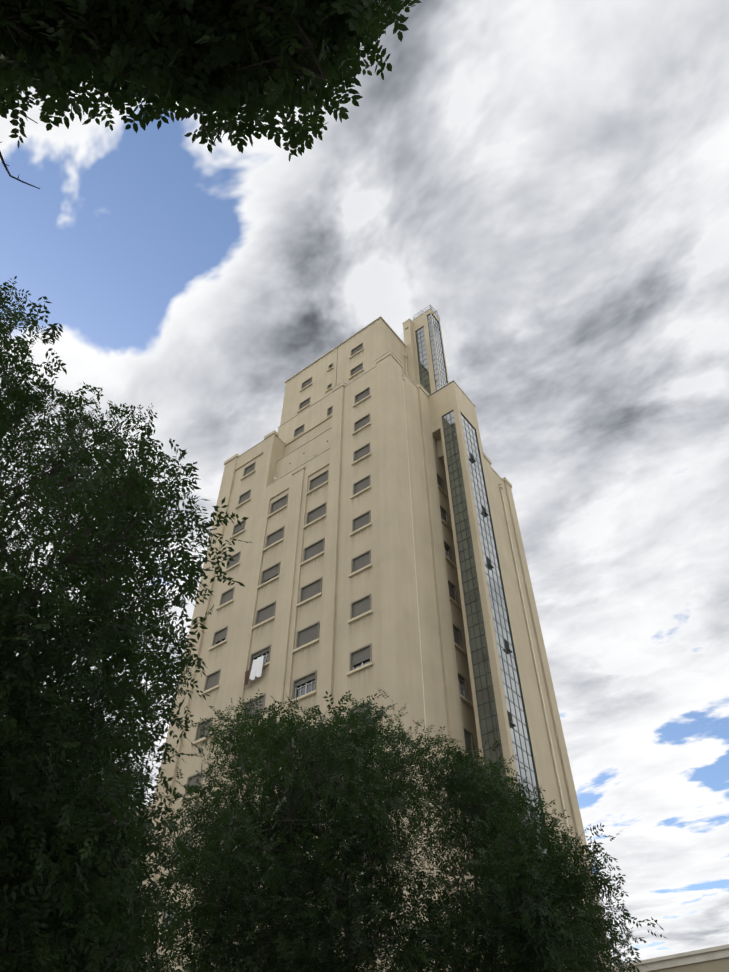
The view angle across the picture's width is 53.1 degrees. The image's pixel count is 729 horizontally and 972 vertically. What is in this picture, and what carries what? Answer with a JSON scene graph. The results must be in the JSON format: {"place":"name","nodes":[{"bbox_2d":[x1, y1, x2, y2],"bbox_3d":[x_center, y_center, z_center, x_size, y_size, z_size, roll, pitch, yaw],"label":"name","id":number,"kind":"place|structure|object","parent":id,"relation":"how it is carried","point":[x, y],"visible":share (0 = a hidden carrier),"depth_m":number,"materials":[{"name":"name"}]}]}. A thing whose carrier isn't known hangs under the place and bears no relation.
{"place":"outdoors","nodes":[
{"label":"outdoors","id":0,"kind":"place"},
{"bbox_2d":[128,804,151,863],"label":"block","id":1,"kind":"structure","parent":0,"point":[144,814],"depth_m":39.84,"materials":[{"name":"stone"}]},
{"bbox_2d":[0,0,728,963],"label":"sky","id":2,"kind":"structure","parent":0,"point":[550,178],"materials":[{"name":"white"}]},
{"bbox_2d":[137,309,612,971],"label":"tower walls","id":3,"kind":"structure","parent":0,"point":[397,617],"depth_m":41.15,"materials":[{"name":"beige paint"}]},
{"bbox_2d":[244,669,250,684],"bbox_3d":[-6.248,10.282,39.134,0.484,1.091,0.304,-30,-54,25],"label":"hanging cloth","id":4,"kind":"object","parent":3,"relation":"attached to","point":[247,674],"visible":0.96,"depth_m":39.10,"materials":[{"name":"brown fabric"}]},
{"bbox_2d":[249,655,264,679],"bbox_3d":[-5.715,9.740,39.109,0.782,1.448,0.304,-30,-54,25],"label":"hanging laundry","id":5,"kind":"object","parent":3,"relation":"attached to","point":[257,665],"visible":1,"depth_m":39.02,"materials":[{"name":"white fabric"}]},
{"bbox_2d":[158,351,371,954],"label":"tower sill stains","id":6,"kind":"object","parent":3,"relation":"attached to","point":[306,605],"visible":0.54,"depth_m":40.89,"materials":[{"name":"brown paint"}]},
{"bbox_2d":[164,387,477,926],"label":"tower sashes","id":7,"kind":"object","parent":3,"relation":"in","point":[460,688],"visible":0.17,"depth_m":36.46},
{"bbox_2d":[165,387,463,926],"bbox_3d":[-2.025,6.760,43.485,13.616,51.970,5.320,-30,-54,25],"label":"tower window glass","id":8,"kind":"object","parent":7,"relation":"in","point":[313,684],"depth_m":36.40,"materials":[{"name":"grey glass"}]},
{"bbox_2d":[159,348,487,968],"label":"tower sills","id":9,"kind":"structure","parent":3,"relation":"attached to","point":[367,665],"depth_m":42.37,"materials":[{"name":"beige concrete"}]},
{"bbox_2d":[160,342,497,968],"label":"windows","id":10,"kind":"structure","parent":3,"relation":"attached to","point":[351,611],"depth_m":41.52,"materials":[{"name":"grey glass"}]},
{"bbox_2d":[166,345,494,968],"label":"window frames","id":11,"kind":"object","parent":3,"relation":"attached to","point":[311,633],"visible":0.25,"depth_m":41.68,"materials":[{"name":"grey metal"}]},
{"bbox_2d":[238,308,503,486],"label":"tower copings","id":12,"kind":"object","parent":3,"relation":"on","point":[375,320],"visible":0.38,"depth_m":56.81,"materials":[{"name":"beige concrete"}]},
{"bbox_2d":[289,327,512,727],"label":"dark tower interiors","id":13,"kind":"object","parent":3,"relation":"in","point":[505,641],"visible":0.08,"depth_m":40.87,"materials":[{"name":"black"}]},
{"bbox_2d":[273,353,583,969],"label":"tower downpipes","id":14,"kind":"object","parent":3,"relation":"attached to","point":[500,485],"visible":0.52,"depth_m":39.08,"materials":[{"name":"beige metal"}]},
{"bbox_2d":[413,305,544,852],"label":"tower steel mullions","id":15,"kind":"object","parent":3,"relation":"attached to","point":[508,649],"visible":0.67,"depth_m":39.93,"materials":[{"name":"grey metal"}]},
{"bbox_2d":[416,314,557,966],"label":"glass windows","id":16,"kind":"structure","parent":3,"relation":"attached to","point":[482,668],"depth_m":39.17,"materials":[{"name":"glass"}]},
{"bbox_2d":[650,957,728,971],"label":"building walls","id":17,"kind":"structure","parent":0,"point":[719,965],"depth_m":27.74,"materials":[{"name":"beige paint"}]},
{"bbox_2d":[605,944,728,971],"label":"building","id":18,"kind":"structure","parent":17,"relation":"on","point":[690,957],"depth_m":28.24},
{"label":"tower pavement","id":19,"kind":"object","parent":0,"visible":0},
{"bbox_2d":[0,276,251,971],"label":"tree","id":20,"kind":"object","parent":19,"relation":"on","point":[73,898],"visible":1,"depth_m":5.13,"materials":[{"name":"green plant"}]},
{"bbox_2d":[0,0,421,188],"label":"overhead tree","id":21,"kind":"object","parent":19,"relation":"on","point":[228,61],"visible":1,"depth_m":3.50,"materials":[{"name":"green plant"}]},
{"bbox_2d":[140,689,665,971],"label":"tree","id":22,"kind":"object","parent":19,"relation":"on","point":[537,906],"visible":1,"depth_m":9.48,"materials":[{"name":"green plant"}]}
]}

